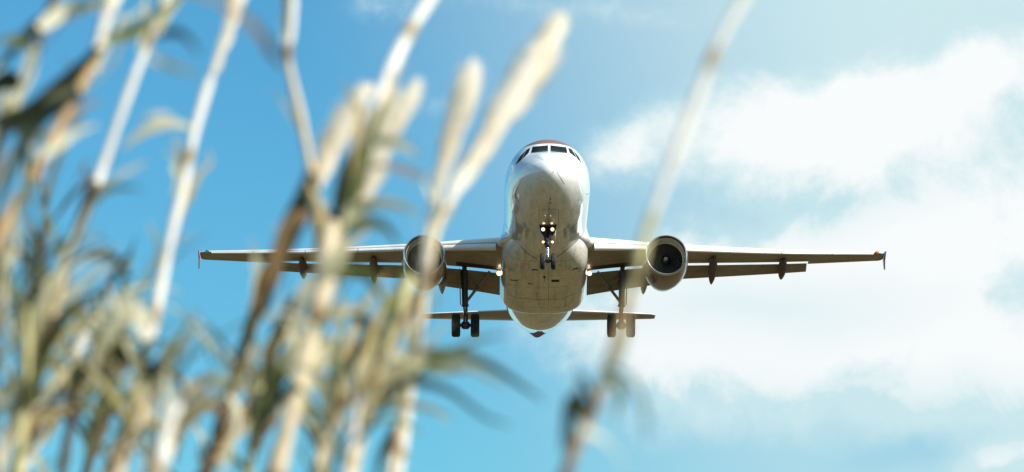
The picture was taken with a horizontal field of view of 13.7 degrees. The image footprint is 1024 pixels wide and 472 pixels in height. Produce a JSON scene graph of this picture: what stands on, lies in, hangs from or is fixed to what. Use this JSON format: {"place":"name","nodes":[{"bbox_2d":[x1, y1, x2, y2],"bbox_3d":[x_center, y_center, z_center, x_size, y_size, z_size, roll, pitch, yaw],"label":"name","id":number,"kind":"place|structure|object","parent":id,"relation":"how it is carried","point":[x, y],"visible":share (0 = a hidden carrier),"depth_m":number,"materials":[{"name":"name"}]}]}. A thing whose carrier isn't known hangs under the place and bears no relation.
{"place":"outdoors","nodes":[
{"label":"outdoors","id":0,"kind":"place"},
{"bbox_2d":[0,0,1023,471],"label":"sky","id":1,"kind":"structure","parent":0,"point":[895,127],"materials":[{"name":"blue"}]},
{"bbox_2d":[198,140,885,337],"bbox_3d":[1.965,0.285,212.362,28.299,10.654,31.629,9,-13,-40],"label":"airliner","id":2,"kind":"object","parent":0,"point":[544,254],"visible":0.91,"depth_m":204.94,"materials":[{"name":"paint"}]},
{"bbox_2d":[515,152,524,164],"bbox_3d":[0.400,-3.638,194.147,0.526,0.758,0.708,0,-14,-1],"label":"window frame","id":3,"kind":"structure","parent":2,"relation":"in","point":[521,156],"depth_m":194.13,"materials":[{"name":"white"}]},
{"bbox_2d":[522,147,530,158],"bbox_3d":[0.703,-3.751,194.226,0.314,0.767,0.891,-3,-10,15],"label":"window frame","id":4,"kind":"structure","parent":2,"relation":"in","point":[527,151],"depth_m":194.17,"materials":[{"name":"white metal"}]},
{"bbox_2d":[530,145,548,152],"bbox_3d":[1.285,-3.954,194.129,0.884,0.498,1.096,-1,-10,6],"label":"window frame","id":5,"kind":"structure","parent":2,"relation":"in","point":[534,149],"depth_m":194.13,"materials":[{"name":"white metal"}]},
{"bbox_2d":[550,145,567,152],"bbox_3d":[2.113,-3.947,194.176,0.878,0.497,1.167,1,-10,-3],"label":"window frame","id":6,"kind":"structure","parent":2,"relation":"in","point":[560,149],"depth_m":194.13,"materials":[{"name":"white metal"}]},
{"bbox_2d":[568,148,575,156],"bbox_3d":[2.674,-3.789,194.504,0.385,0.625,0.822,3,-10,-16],"label":"window frame","id":7,"kind":"structure","parent":2,"relation":"in","point":[570,150],"depth_m":194.36,"materials":[{"name":"white metal"}]},
{"label":"ground","id":8,"kind":"structure","parent":0,"visible":0},
{"bbox_2d":[0,124,78,408],"bbox_3d":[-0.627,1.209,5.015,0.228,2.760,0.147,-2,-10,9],"label":"reed","id":9,"kind":"object","parent":8,"relation":"on","point":[9,259],"visible":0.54,"depth_m":5.24,"materials":[{"name":"beige plant"}]},
{"bbox_2d":[0,0,104,182],"bbox_3d":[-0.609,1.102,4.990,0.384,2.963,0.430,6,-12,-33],"label":"reed","id":10,"kind":"object","parent":8,"relation":"on","point":[39,27],"visible":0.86,"depth_m":5.30,"materials":[{"name":"beige plant"}]},
{"bbox_2d":[2,119,127,471],"bbox_3d":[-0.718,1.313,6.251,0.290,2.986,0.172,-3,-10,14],"label":"reed","id":11,"kind":"object","parent":8,"relation":"on","point":[41,243],"visible":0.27,"depth_m":6.44,"materials":[{"name":"beige plant"}]},
{"bbox_2d":[0,193,136,471],"bbox_3d":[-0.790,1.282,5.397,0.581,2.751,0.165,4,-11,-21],"label":"reed","id":12,"kind":"object","parent":8,"relation":"on","point":[5,443],"visible":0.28,"depth_m":5.64,"materials":[{"name":"beige plant"}]},
{"bbox_2d":[19,250,130,470],"bbox_3d":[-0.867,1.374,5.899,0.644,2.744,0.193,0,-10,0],"label":"reed","id":13,"kind":"object","parent":8,"relation":"on","point":[46,430],"visible":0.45,"depth_m":6.12,"materials":[{"name":"brown plant"}]},
{"bbox_2d":[0,0,177,271],"bbox_3d":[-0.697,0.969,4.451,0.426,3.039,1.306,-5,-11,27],"label":"reed","id":14,"kind":"object","parent":8,"relation":"on","point":[62,95],"visible":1,"depth_m":4.94,"materials":[{"name":"beige plant"}]},
{"bbox_2d":[0,185,180,471],"bbox_3d":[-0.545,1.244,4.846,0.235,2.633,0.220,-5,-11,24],"label":"reed","id":15,"kind":"object","parent":8,"relation":"on","point":[37,343],"visible":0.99,"depth_m":5.03,"materials":[{"name":"brown plant"}]},
{"bbox_2d":[7,0,202,471],"bbox_3d":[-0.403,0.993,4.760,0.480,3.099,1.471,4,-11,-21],"label":"reed","id":16,"kind":"object","parent":8,"relation":"on","point":[146,42],"visible":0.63,"depth_m":5.56,"materials":[{"name":"beige plant"}]},
{"bbox_2d":[5,232,208,471],"bbox_3d":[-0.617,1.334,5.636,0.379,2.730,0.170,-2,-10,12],"label":"reed","id":17,"kind":"object","parent":8,"relation":"on","point":[71,420],"visible":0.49,"depth_m":5.83,"materials":[{"name":"beige plant"}]},
{"bbox_2d":[62,233,197,471],"bbox_3d":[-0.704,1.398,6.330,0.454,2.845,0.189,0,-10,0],"label":"reed","id":18,"kind":"object","parent":8,"relation":"on","point":[94,452],"visible":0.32,"depth_m":6.52,"materials":[{"name":"brown plant"}]},
{"bbox_2d":[42,282,261,471],"bbox_3d":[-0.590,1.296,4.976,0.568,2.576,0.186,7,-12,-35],"label":"reed","id":19,"kind":"object","parent":8,"relation":"on","point":[136,417],"visible":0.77,"depth_m":5.24,"materials":[{"name":"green plant"}]},
{"bbox_2d":[64,0,244,471],"bbox_3d":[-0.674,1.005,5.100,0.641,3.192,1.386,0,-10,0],"label":"reed","id":20,"kind":"object","parent":8,"relation":"on","point":[134,312],"visible":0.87,"depth_m":5.61,"materials":[{"name":"beige plant"}]},
{"bbox_2d":[99,317,260,471],"bbox_3d":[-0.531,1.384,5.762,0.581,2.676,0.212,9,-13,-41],"label":"reed","id":21,"kind":"object","parent":8,"relation":"on","point":[217,458],"visible":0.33,"depth_m":6.04,"materials":[{"name":"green plant"}]},
{"bbox_2d":[106,288,315,471],"bbox_3d":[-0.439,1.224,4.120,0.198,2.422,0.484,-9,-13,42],"label":"reed","id":22,"kind":"object","parent":8,"relation":"on","point":[167,433],"visible":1,"depth_m":4.43,"materials":[{"name":"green plant"}]},
{"bbox_2d":[166,272,352,471],"bbox_3d":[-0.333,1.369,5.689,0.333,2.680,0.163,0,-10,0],"label":"reed","id":23,"kind":"object","parent":8,"relation":"on","point":[256,403],"visible":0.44,"depth_m":5.92,"materials":[{"name":"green plant"}]},
{"bbox_2d":[173,80,375,471],"bbox_3d":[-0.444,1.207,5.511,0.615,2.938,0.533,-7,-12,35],"label":"reed","id":24,"kind":"object","parent":8,"relation":"on","point":[341,122],"visible":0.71,"depth_m":5.74,"materials":[{"name":"beige plant"}]},
{"bbox_2d":[211,0,344,426],"bbox_3d":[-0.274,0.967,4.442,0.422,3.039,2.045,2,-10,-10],"label":"reed","id":25,"kind":"object","parent":8,"relation":"on","point":[298,215],"visible":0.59,"depth_m":5.30,"materials":[{"name":"beige plant"}]},
{"bbox_2d":[249,179,367,471],"bbox_3d":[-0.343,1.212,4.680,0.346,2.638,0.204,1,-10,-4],"label":"reed","id":26,"kind":"object","parent":8,"relation":"on","point":[307,362],"visible":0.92,"depth_m":4.92,"materials":[{"name":"beige plant"}]},
{"bbox_2d":[264,73,428,471],"bbox_3d":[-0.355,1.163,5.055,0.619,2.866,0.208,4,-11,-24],"label":"reed","id":27,"kind":"object","parent":8,"relation":"on","point":[397,121],"visible":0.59,"depth_m":5.44,"materials":[{"name":"beige plant"}]},
{"bbox_2d":[260,260,447,471],"bbox_3d":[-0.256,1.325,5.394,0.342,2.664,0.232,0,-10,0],"label":"reed","id":28,"kind":"object","parent":8,"relation":"on","point":[313,430],"visible":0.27,"depth_m":5.62,"materials":[{"name":"brown plant"}]},
{"bbox_2d":[276,0,435,440],"bbox_3d":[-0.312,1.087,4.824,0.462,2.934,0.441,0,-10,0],"label":"reed","id":29,"kind":"object","parent":8,"relation":"on","point":[356,166],"visible":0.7,"depth_m":5.01,"materials":[{"name":"beige plant"}]},
{"bbox_2d":[272,286,506,471],"bbox_3d":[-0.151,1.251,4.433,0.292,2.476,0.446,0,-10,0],"label":"reed","id":30,"kind":"object","parent":8,"relation":"on","point":[367,395],"visible":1,"depth_m":4.74,"materials":[{"name":"brown plant"}]},
{"bbox_2d":[375,56,488,471],"bbox_3d":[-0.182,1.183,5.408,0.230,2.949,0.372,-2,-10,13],"label":"reed","id":31,"kind":"object","parent":8,"relation":"on","point":[462,103],"visible":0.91,"depth_m":5.73,"materials":[{"name":"beige plant"}]},
{"bbox_2d":[330,266,544,471],"bbox_3d":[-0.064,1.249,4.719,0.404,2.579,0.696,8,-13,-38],"label":"reed","id":32,"kind":"object","parent":8,"relation":"on","point":[400,296],"visible":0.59,"depth_m":5.00,"materials":[{"name":"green plant"}]},
{"bbox_2d":[361,6,570,471],"bbox_3d":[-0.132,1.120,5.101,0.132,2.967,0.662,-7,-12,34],"label":"reed","id":33,"kind":"object","parent":8,"relation":"on","point":[527,76],"visible":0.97,"depth_m":5.47,"materials":[{"name":"beige plant"}]},
{"bbox_2d":[560,0,749,471],"bbox_3d":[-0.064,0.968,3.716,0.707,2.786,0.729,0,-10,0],"label":"reed","id":34,"kind":"object","parent":8,"relation":"on","point":[574,405],"visible":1,"depth_m":4.14,"materials":[{"name":"beige plant"}]}
]}

